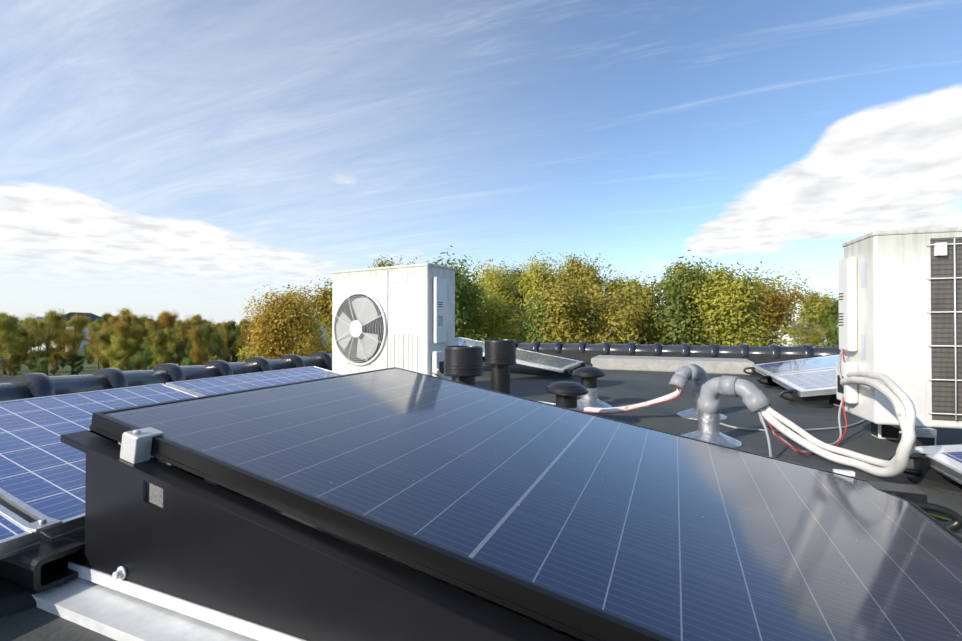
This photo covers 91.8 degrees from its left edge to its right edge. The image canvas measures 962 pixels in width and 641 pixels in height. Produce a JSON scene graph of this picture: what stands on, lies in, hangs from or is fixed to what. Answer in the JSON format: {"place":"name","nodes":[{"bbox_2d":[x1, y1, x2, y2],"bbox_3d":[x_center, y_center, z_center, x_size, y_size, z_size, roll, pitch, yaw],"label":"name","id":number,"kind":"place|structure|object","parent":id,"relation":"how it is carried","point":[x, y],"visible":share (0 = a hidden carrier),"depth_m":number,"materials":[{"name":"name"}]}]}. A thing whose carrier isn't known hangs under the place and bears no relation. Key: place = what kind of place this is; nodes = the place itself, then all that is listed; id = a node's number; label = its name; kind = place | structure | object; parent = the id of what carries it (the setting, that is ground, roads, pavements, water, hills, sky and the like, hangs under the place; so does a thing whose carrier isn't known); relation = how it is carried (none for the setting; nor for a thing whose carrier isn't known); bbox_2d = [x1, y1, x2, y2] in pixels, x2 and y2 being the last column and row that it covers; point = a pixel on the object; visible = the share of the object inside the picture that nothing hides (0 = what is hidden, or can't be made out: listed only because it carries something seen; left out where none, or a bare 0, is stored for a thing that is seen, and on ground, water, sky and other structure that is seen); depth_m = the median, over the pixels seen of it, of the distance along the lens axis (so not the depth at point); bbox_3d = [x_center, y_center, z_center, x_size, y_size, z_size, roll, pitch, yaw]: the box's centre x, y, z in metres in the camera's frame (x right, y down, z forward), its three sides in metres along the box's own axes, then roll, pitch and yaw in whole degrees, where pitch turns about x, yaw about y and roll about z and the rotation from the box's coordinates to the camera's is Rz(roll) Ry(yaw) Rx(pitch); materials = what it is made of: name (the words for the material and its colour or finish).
{"place":"outdoors","nodes":[
{"label":"outdoors","id":0,"kind":"place"},
{"bbox_2d":[0,376,14,382],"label":"neighbour building roof","id":1,"kind":"structure","parent":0,"point":[5,379],"depth_m":31.98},
{"bbox_2d":[0,335,601,375],"bbox_3d":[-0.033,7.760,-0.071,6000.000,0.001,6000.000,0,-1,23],"label":"ground","id":2,"kind":"structure","parent":0,"point":[87,369],"depth_m":84.52,"materials":[{"name":"green plant"}]},
{"bbox_2d":[0,313,22,373],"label":"tree","id":3,"kind":"object","parent":2,"relation":"on","point":[2,348],"visible":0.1,"depth_m":72.79,"materials":[{"name":"green plant"}]},
{"bbox_2d":[0,351,25,375],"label":"tree","id":4,"kind":"object","parent":2,"relation":"on","point":[17,358],"visible":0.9,"depth_m":60.97,"materials":[{"name":"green plant"}]},
{"bbox_2d":[0,311,36,375],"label":"tree","id":5,"kind":"object","parent":2,"relation":"on","point":[8,323],"visible":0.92,"depth_m":65.33,"materials":[{"name":"green plant"}]},
{"bbox_2d":[15,327,33,370],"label":"tree","id":6,"kind":"object","parent":2,"relation":"on","point":[23,333],"visible":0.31,"depth_m":78.21,"materials":[{"name":"green plant"}]},
{"bbox_2d":[22,317,37,352],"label":"tree","id":7,"kind":"object","parent":2,"relation":"on","point":[28,321],"visible":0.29,"depth_m":119.97,"materials":[{"name":"green plant"}]},
{"bbox_2d":[22,351,37,368],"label":"tree","id":8,"kind":"object","parent":2,"relation":"on","point":[31,359],"visible":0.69,"depth_m":79.50,"materials":[{"name":"green plant"}]},
{"bbox_2d":[24,326,37,349],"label":"tree","id":9,"kind":"object","parent":2,"relation":"on","point":[33,343],"visible":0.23,"depth_m":116.61,"materials":[{"name":"green plant"}]},
{"bbox_2d":[31,322,46,351],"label":"tree","id":10,"kind":"object","parent":2,"relation":"on","point":[43,327],"visible":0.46,"depth_m":112.71,"materials":[{"name":"green plant"}]},
{"bbox_2d":[29,357,49,373],"bbox_3d":[-55.365,6.954,58.417,1.976,4.677,2.029,0,-1,-42],"label":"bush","id":11,"kind":"object","parent":2,"relation":"on","point":[42,364],"visible":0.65,"depth_m":58.58,"materials":[{"name":"green plant"}]},
{"bbox_2d":[22,308,66,375],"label":"tree","id":12,"kind":"object","parent":2,"relation":"on","point":[52,319],"visible":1,"depth_m":68.92,"materials":[{"name":"green plant"}]},
{"bbox_2d":[48,351,60,374],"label":"tree","id":13,"kind":"object","parent":2,"relation":"on","point":[55,361],"visible":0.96,"depth_m":71.28,"materials":[{"name":"brown plant"}]},
{"bbox_2d":[46,323,68,360],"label":"tree","id":14,"kind":"object","parent":2,"relation":"on","point":[57,343],"visible":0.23,"depth_m":99.34,"materials":[{"name":"green plant"}]},
{"bbox_2d":[54,347,68,368],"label":"tree","id":15,"kind":"object","parent":2,"relation":"on","point":[64,360],"visible":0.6,"depth_m":82.16,"materials":[{"name":"green plant"}]},
{"bbox_2d":[54,313,90,374],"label":"tree","id":16,"kind":"object","parent":2,"relation":"on","point":[79,323],"visible":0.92,"depth_m":71.63,"materials":[{"name":"green plant"}]},
{"bbox_2d":[66,354,85,374],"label":"tree","id":17,"kind":"object","parent":2,"relation":"on","point":[76,359],"visible":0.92,"depth_m":71.61,"materials":[{"name":"green plant"}]},
{"bbox_2d":[82,344,93,363],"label":"tree","id":18,"kind":"object","parent":2,"relation":"on","point":[85,350],"visible":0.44,"depth_m":91.14,"materials":[{"name":"green plant"}]},
{"bbox_2d":[86,321,95,345],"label":"tree","id":19,"kind":"object","parent":2,"relation":"on","point":[90,332],"visible":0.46,"depth_m":115.69,"materials":[{"name":"green plant"}]},
{"bbox_2d":[84,331,100,368],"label":"tree","id":20,"kind":"object","parent":2,"relation":"on","point":[95,344],"visible":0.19,"depth_m":76.29,"materials":[{"name":"green plant"}]},
{"bbox_2d":[88,311,114,332],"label":"tree","id":21,"kind":"object","parent":2,"relation":"on","point":[104,317],"visible":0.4,"depth_m":79.77,"materials":[{"name":"green plant"}]},
{"bbox_2d":[86,329,120,368],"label":"tree","id":22,"kind":"object","parent":2,"relation":"on","point":[104,338],"visible":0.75,"depth_m":62.35,"materials":[{"name":"green plant"}]},
{"bbox_2d":[92,323,117,367],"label":"tree","id":23,"kind":"object","parent":2,"relation":"on","point":[110,328],"visible":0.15,"depth_m":64.27,"materials":[{"name":"green plant"}]},
{"bbox_2d":[96,316,121,333],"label":"tree","id":24,"kind":"object","parent":2,"relation":"on","point":[114,318],"visible":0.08,"depth_m":76.30,"materials":[{"name":"green plant"}]},
{"bbox_2d":[99,334,136,370],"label":"tree","id":25,"kind":"object","parent":2,"relation":"on","point":[117,345],"visible":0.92,"depth_m":59.87,"materials":[{"name":"green plant"}]},
{"bbox_2d":[103,313,134,357],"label":"tree","id":26,"kind":"object","parent":2,"relation":"on","point":[127,319],"visible":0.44,"depth_m":66.43,"materials":[{"name":"green plant"}]},
{"bbox_2d":[112,320,139,370],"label":"tree","id":27,"kind":"object","parent":2,"relation":"on","point":[122,329],"visible":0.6,"depth_m":61.45,"materials":[{"name":"green plant"}]},
{"bbox_2d":[118,308,141,351],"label":"tree","id":28,"kind":"object","parent":2,"relation":"on","point":[134,318],"visible":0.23,"depth_m":73.51,"materials":[{"name":"green plant"}]},
{"bbox_2d":[125,356,139,370],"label":"tree","id":29,"kind":"object","parent":2,"relation":"on","point":[135,363],"visible":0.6,"depth_m":60.08,"materials":[{"name":"green plant"}]},
{"bbox_2d":[129,323,161,367],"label":"tree","id":30,"kind":"object","parent":2,"relation":"on","point":[140,333],"visible":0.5,"depth_m":62.16,"materials":[{"name":"green plant"}]},
{"bbox_2d":[136,315,155,327],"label":"tree","id":31,"kind":"object","parent":2,"relation":"on","point":[142,320],"visible":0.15,"depth_m":75.35,"materials":[{"name":"green plant"}]},
{"bbox_2d":[134,341,161,369],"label":"tree","id":32,"kind":"object","parent":2,"relation":"on","point":[143,359],"visible":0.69,"depth_m":60.53,"materials":[{"name":"green plant"}]},
{"bbox_2d":[143,327,172,365],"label":"tree","id":33,"kind":"object","parent":2,"relation":"on","point":[160,339],"visible":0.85,"depth_m":59.04,"materials":[{"name":"green plant"}]},
{"bbox_2d":[145,319,173,355],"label":"tree","id":34,"kind":"object","parent":2,"relation":"on","point":[153,325],"visible":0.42,"depth_m":64.31,"materials":[{"name":"green plant"}]},
{"bbox_2d":[141,309,179,351],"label":"tree","id":35,"kind":"object","parent":2,"relation":"on","point":[167,320],"visible":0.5,"depth_m":73.72,"materials":[{"name":"brown plant"}]},
{"bbox_2d":[153,355,169,365],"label":"tree","id":36,"kind":"object","parent":2,"relation":"on","point":[165,359],"visible":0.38,"depth_m":58.66,"materials":[{"name":"green plant"}]},
{"bbox_2d":[163,327,182,363],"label":"tree","id":37,"kind":"object","parent":2,"relation":"on","point":[173,345],"visible":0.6,"depth_m":63.05,"materials":[{"name":"green plant"}]},
{"bbox_2d":[170,331,185,365],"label":"tree","id":38,"kind":"object","parent":2,"relation":"on","point":[178,358],"visible":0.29,"depth_m":72.39,"materials":[{"name":"green plant"}]},
{"bbox_2d":[177,319,196,343],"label":"tree","id":39,"kind":"object","parent":2,"relation":"on","point":[184,329],"visible":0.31,"depth_m":72.26,"materials":[{"name":"green plant"}]},
{"bbox_2d":[181,358,193,365],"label":"tree","id":40,"kind":"object","parent":2,"relation":"on","point":[187,362],"visible":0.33,"depth_m":55.00,"materials":[{"name":"green plant"}]},
{"bbox_2d":[175,333,204,359],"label":"tree","id":41,"kind":"object","parent":2,"relation":"on","point":[186,339],"visible":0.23,"depth_m":64.37,"materials":[{"name":"green plant"}]},
{"bbox_2d":[179,342,202,360],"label":"tree","id":42,"kind":"object","parent":2,"relation":"on","point":[188,347],"visible":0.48,"depth_m":62.93,"materials":[{"name":"green plant"}]},
{"bbox_2d":[184,314,214,336],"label":"tree","id":43,"kind":"object","parent":2,"relation":"on","point":[194,320],"visible":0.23,"depth_m":74.08,"materials":[{"name":"green plant"}]},
{"bbox_2d":[187,323,214,364],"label":"tree","id":44,"kind":"object","parent":2,"relation":"on","point":[195,335],"visible":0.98,"depth_m":60.02,"materials":[{"name":"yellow plant"}]},
{"bbox_2d":[197,322,225,362],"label":"tree","id":45,"kind":"object","parent":2,"relation":"on","point":[216,344],"visible":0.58,"depth_m":63.77,"materials":[{"name":"green plant"}]},
{"bbox_2d":[210,325,223,356],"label":"tree","id":46,"kind":"object","parent":2,"relation":"on","point":[219,353],"visible":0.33,"depth_m":76.92,"materials":[{"name":"green plant"}]},
{"bbox_2d":[219,320,237,362],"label":"tree","id":47,"kind":"object","parent":2,"relation":"on","point":[227,330],"visible":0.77,"depth_m":70.86,"materials":[{"name":"green plant"}]},
{"bbox_2d":[219,320,244,361],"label":"tree","id":48,"kind":"object","parent":2,"relation":"on","point":[233,327],"visible":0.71,"depth_m":71.01,"materials":[{"name":"green plant"}]},
{"bbox_2d":[231,326,244,358],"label":"tree","id":49,"kind":"object","parent":2,"relation":"on","point":[235,334],"visible":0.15,"depth_m":70.33,"materials":[{"name":"green plant"}]},
{"bbox_2d":[230,321,254,360],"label":"tree","id":50,"kind":"object","parent":2,"relation":"on","point":[243,334],"visible":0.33,"depth_m":66.34,"materials":[{"name":"green plant"}]},
{"bbox_2d":[244,326,255,357],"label":"tree","id":51,"kind":"object","parent":2,"relation":"on","point":[247,334],"visible":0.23,"depth_m":64.60,"materials":[{"name":"plant"}]},
{"bbox_2d":[236,285,319,361],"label":"tree","id":52,"kind":"object","parent":2,"relation":"on","point":[244,350],"visible":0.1,"depth_m":23.34,"materials":[{"name":"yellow plant"}]},
{"bbox_2d":[239,284,328,359],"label":"tree","id":53,"kind":"object","parent":2,"relation":"on","point":[277,324],"visible":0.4,"depth_m":16.30,"materials":[{"name":"yellow plant"}]},
{"bbox_2d":[298,278,331,355],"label":"tree","id":54,"kind":"object","parent":2,"relation":"on","point":[324,299],"visible":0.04,"depth_m":19.02,"materials":[{"name":"green plant"}]},
{"bbox_2d":[310,275,331,351],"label":"tree","id":55,"kind":"object","parent":2,"relation":"on","point":[328,330],"visible":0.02,"depth_m":21.81,"materials":[{"name":"green plant"}]},
{"bbox_2d":[18,312,660,334],"bbox_3d":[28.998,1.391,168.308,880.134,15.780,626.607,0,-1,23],"label":"tree line","id":56,"kind":"object","parent":2,"relation":"on","point":[92,317],"depth_m":288.76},
{"bbox_2d":[368,255,420,267],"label":"tree","id":57,"kind":"object","parent":2,"relation":"on","point":[381,263],"depth_m":18.89,"materials":[{"name":"green plant"}]},
{"bbox_2d":[0,321,838,360],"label":"buildings","id":58,"kind":"structure","parent":2,"relation":"on","point":[81,347],"depth_m":137.62,"materials":[{"name":"white"}]},
{"bbox_2d":[425,246,528,342],"bbox_3d":[-0.955,2.634,17.464,5.347,10.595,5.891,0,-1,-33],"label":"tree","id":59,"kind":"object","parent":2,"relation":"on","point":[464,297],"visible":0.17,"depth_m":16.72,"materials":[{"name":"green plant"}]},
{"bbox_2d":[456,277,529,342],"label":"tree","id":60,"kind":"object","parent":2,"relation":"on","point":[491,320],"visible":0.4,"depth_m":19.19,"materials":[{"name":"green plant"}]},
{"bbox_2d":[469,256,528,340],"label":"tree","id":61,"kind":"object","parent":2,"relation":"on","point":[507,286],"visible":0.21,"depth_m":24.71,"materials":[{"name":"green plant"}]},
{"bbox_2d":[504,261,529,325],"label":"tree","id":62,"kind":"object","parent":2,"relation":"on","point":[515,275],"visible":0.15,"depth_m":29.25,"materials":[{"name":"green plant"}]},
{"bbox_2d":[471,250,573,342],"bbox_3d":[2.085,2.276,22.653,4.633,11.428,3.988,0,-1,24],"label":"tree","id":63,"kind":"object","parent":2,"relation":"on","point":[531,284],"visible":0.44,"depth_m":22.29,"materials":[{"name":"green plant"}]},
{"bbox_2d":[511,290,602,342],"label":"tree","id":64,"kind":"object","parent":2,"relation":"on","point":[524,331],"visible":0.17,"depth_m":17.12,"materials":[{"name":"green plant"}]},
{"bbox_2d":[528,267,639,343],"bbox_3d":[2.880,2.968,16.819,4.611,9.929,4.692,0,-1,-3],"label":"tree","id":65,"kind":"object","parent":2,"relation":"on","point":[572,322],"visible":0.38,"depth_m":16.64,"materials":[{"name":"green plant"}]},
{"bbox_2d":[548,252,640,343],"bbox_3d":[5.163,2.118,23.131,4.663,11.750,4.804,0,-1,42],"label":"tree","id":66,"kind":"object","parent":2,"relation":"on","point":[575,266],"visible":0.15,"depth_m":23.14,"materials":[{"name":"green plant"}]},
{"bbox_2d":[578,271,670,344],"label":"tree","id":67,"kind":"object","parent":2,"relation":"on","point":[630,301],"visible":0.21,"depth_m":18.78,"materials":[{"name":"green plant"}]},
{"bbox_2d":[593,271,662,343],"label":"tree","id":68,"kind":"object","parent":2,"relation":"on","point":[613,282],"visible":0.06,"depth_m":24.40,"materials":[{"name":"green plant"}]},
{"bbox_2d":[651,258,730,344],"bbox_3d":[10.938,2.251,23.946,5.350,11.498,5.169,0,-1,-37],"label":"tree","id":69,"kind":"object","parent":2,"relation":"on","point":[679,266],"depth_m":24.59,"materials":[{"name":"green plant"}]},
{"bbox_2d":[625,250,780,346],"bbox_3d":[8.536,2.620,18.398,5.341,10.640,5.646,0,-1,2],"label":"tree","id":70,"kind":"object","parent":2,"relation":"on","point":[676,322],"visible":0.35,"depth_m":17.48,"materials":[{"name":"green plant"}]},
{"bbox_2d":[699,270,810,346],"bbox_3d":[12.704,2.816,22.253,4.049,10.337,4.695,0,-1,-30],"label":"tree","id":71,"kind":"object","parent":2,"relation":"on","point":[777,314],"visible":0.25,"depth_m":21.34,"materials":[{"name":"green plant"}]},
{"bbox_2d":[678,260,835,347],"bbox_3d":[8.732,2.806,15.672,4.664,10.234,4.457,0,-1,-35],"label":"tree","id":72,"kind":"object","parent":2,"relation":"on","point":[727,305],"visible":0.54,"depth_m":15.65,"materials":[{"name":"green plant"}]},
{"bbox_2d":[784,286,837,346],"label":"tree","id":73,"kind":"object","parent":2,"relation":"on","point":[819,334],"visible":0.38,"depth_m":42.30,"materials":[{"name":"green plant"}]},
{"bbox_2d":[798,294,838,346],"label":"tree","id":74,"kind":"object","parent":2,"relation":"on","point":[832,321],"visible":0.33,"depth_m":42.08,"materials":[{"name":"green plant"}]},
{"bbox_2d":[0,0,961,322],"label":"sky","id":75,"kind":"structure","parent":0,"point":[187,157],"materials":[{"name":"blue"}]},
{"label":"building walls","id":76,"kind":"object","parent":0,"visible":0},
{"bbox_2d":[0,360,961,640],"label":"roof surface","id":77,"kind":"object","parent":76,"relation":"on","point":[618,388],"depth_m":2.52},
{"bbox_2d":[331,263,455,379],"bbox_3d":[-0.665,0.103,3.530,1.016,0.980,0.403,0,-1,32],"label":"ac unit","id":78,"kind":"object","parent":77,"relation":"on","point":[401,316],"visible":0.85,"depth_m":3.34,"materials":[{"name":"white paint"}]},
{"bbox_2d":[443,339,516,393],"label":"vent pipes","id":79,"kind":"object","parent":77,"relation":"on","point":[463,364],"visible":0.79,"depth_m":2.54,"materials":[{"name":"black plastic"}]},
{"bbox_2d":[0,362,961,616],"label":"panel feet","id":80,"kind":"object","parent":77,"relation":"on","point":[27,574],"visible":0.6,"depth_m":0.99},
{"bbox_2d":[0,504,40,559],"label":"blue panel","id":81,"kind":"object","parent":80,"relation":"on","point":[16,537],"visible":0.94,"depth_m":0.96,"materials":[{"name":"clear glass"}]},
{"bbox_2d":[23,517,61,531],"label":"panel clamps","id":82,"kind":"object","parent":80,"relation":"attached to","point":[42,524],"visible":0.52,"depth_m":0.99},
{"bbox_2d":[0,383,216,541],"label":"blue panel","id":83,"kind":"object","parent":80,"relation":"on","point":[42,471],"visible":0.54,"depth_m":1.31,"materials":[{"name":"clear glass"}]},
{"bbox_2d":[120,427,163,463],"bbox_3d":[-0.652,0.237,0.898,0.044,0.058,0.052,10,3,22],"label":"end clamp","id":84,"kind":"object","parent":80,"relation":"attached to","point":[136,445],"visible":0.98,"depth_m":0.88,"materials":[{"name":"metal"}]},
{"bbox_2d":[166,366,344,395],"bbox_3d":[-0.835,0.386,2.376,0.923,0.035,0.943,11,4,22],"label":"blue panel","id":85,"kind":"object","parent":80,"relation":"on","point":[215,385],"visible":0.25,"depth_m":2.38,"materials":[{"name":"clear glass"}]},
{"bbox_2d":[60,430,575,640],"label":"black wind plate","id":86,"kind":"object","parent":80,"relation":"attached to","point":[195,540],"visible":0.94,"depth_m":0.79,"materials":[{"name":"metal"}]},
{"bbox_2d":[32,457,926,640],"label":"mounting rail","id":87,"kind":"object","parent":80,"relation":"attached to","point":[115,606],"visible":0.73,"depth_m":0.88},
{"bbox_2d":[455,337,582,372],"bbox_3d":[0.276,0.385,5.615,1.725,0.036,1.137,10,3,22],"label":"panel","id":88,"kind":"object","parent":80,"relation":"on","point":[544,361],"visible":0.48,"depth_m":5.44,"materials":[{"name":"blue glass"}]},
{"bbox_2d":[89,367,961,640],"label":"black panel","id":89,"kind":"object","parent":80,"relation":"on","point":[584,526],"visible":0.92,"depth_m":0.87,"materials":[{"name":"glass"}]},
{"bbox_2d":[833,469,854,476],"bbox_3d":[1.096,0.460,1.408,0.050,0.012,0.018,0,-1,23],"label":"clamp","id":90,"kind":"object","parent":89,"relation":"attached to","point":[847,472],"visible":0.86,"depth_m":1.40,"materials":[{"name":"silver metal"}]},
{"bbox_2d":[752,354,843,375],"bbox_3d":[3.636,0.375,4.467,1.725,0.037,1.137,-11,-5,22],"label":"panel","id":91,"kind":"object","parent":80,"relation":"on","point":[799,365],"visible":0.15,"depth_m":4.64,"materials":[{"name":"blue glass"}]},
{"bbox_2d":[769,368,836,396],"bbox_3d":[3.187,0.365,3.387,1.725,0.037,1.137,-11,-5,22],"label":"panel","id":92,"kind":"object","parent":80,"relation":"on","point":[813,383],"visible":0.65,"depth_m":3.58,"materials":[{"name":"blue glass"}]},
{"bbox_2d":[913,444,961,484],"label":"panel","id":93,"kind":"object","parent":80,"relation":"on","point":[945,460],"visible":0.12,"depth_m":1.60,"materials":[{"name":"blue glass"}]},
{"bbox_2d":[432,369,681,413],"bbox_3d":[0.448,0.445,2.964,1.546,0.238,0.340,0,-1,23],"label":"pipe bundle","id":94,"kind":"object","parent":77,"relation":"on","point":[656,401],"visible":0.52,"depth_m":2.75,"materials":[{"name":"white"}]},
{"bbox_2d":[320,349,828,370],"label":"parapet","id":95,"kind":"structure","parent":77,"relation":"on","point":[586,355],"depth_m":6.28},
{"bbox_2d":[0,341,840,400],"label":"ridge tiles","id":96,"kind":"object","parent":95,"relation":"on","point":[27,385],"visible":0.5,"depth_m":3.29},
{"bbox_2d":[545,367,611,410],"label":"roof vents","id":97,"kind":"object","parent":77,"relation":"on","point":[566,393],"visible":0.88,"depth_m":3.07,"materials":[{"name":"black plastic"}]},
{"bbox_2d":[591,355,753,374],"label":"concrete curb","id":98,"kind":"structure","parent":77,"relation":"on","point":[675,364],"depth_m":5.61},
{"bbox_2d":[668,364,726,420],"bbox_3d":[1.318,0.425,2.812,0.280,0.322,0.397,0,-1,36],"label":"gooseneck pipe","id":99,"kind":"object","parent":77,"relation":"on","point":[683,375],"visible":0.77,"depth_m":2.78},
{"bbox_2d":[681,375,771,447],"bbox_3d":[1.111,0.419,2.189,0.278,0.323,0.389,0,-1,-15],"label":"gooseneck pipe","id":100,"kind":"object","parent":77,"relation":"on","point":[753,397],"visible":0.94,"depth_m":2.18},
{"bbox_2d":[757,410,771,456],"bbox_3d":[1.067,0.460,1.810,0.092,0.229,0.632,0,-1,37],"label":"electrical cable","id":101,"kind":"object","parent":77,"relation":"on","point":[766,432],"depth_m":2.00,"materials":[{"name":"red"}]},
{"bbox_2d":[720,402,865,431],"bbox_3d":[2.020,0.579,2.865,1.499,0.011,0.544,0,-1,-32],"label":"electrical cable","id":102,"kind":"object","parent":77,"relation":"on","point":[813,429],"depth_m":2.49,"materials":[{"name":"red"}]},
{"bbox_2d":[759,349,846,454],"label":"cables","id":103,"kind":"object","parent":77,"relation":"on","point":[837,442],"visible":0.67,"depth_m":2.22,"materials":[{"name":"red plastic"}]},
{"bbox_2d":[760,371,915,476],"bbox_3d":[1.418,0.387,1.966,0.482,0.356,0.928,0,-1,23],"label":"pipe bundle","id":104,"kind":"object","parent":77,"relation":"on","point":[894,393],"visible":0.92,"depth_m":1.74,"materials":[{"name":"white"}]},
{"bbox_2d":[836,227,961,446],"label":"ac unit","id":105,"kind":"object","parent":77,"relation":"on","point":[900,308],"visible":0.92,"depth_m":2.05,"materials":[{"name":"white paint"}]},
{"bbox_2d":[927,511,951,520],"bbox_3d":[1.407,0.564,1.039,0.176,0.008,1.105,0,-1,-28],"label":"earth cable","id":106,"kind":"object","parent":77,"relation":"on","point":[939,516],"visible":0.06,"depth_m":1.34,"materials":[{"name":"green"}]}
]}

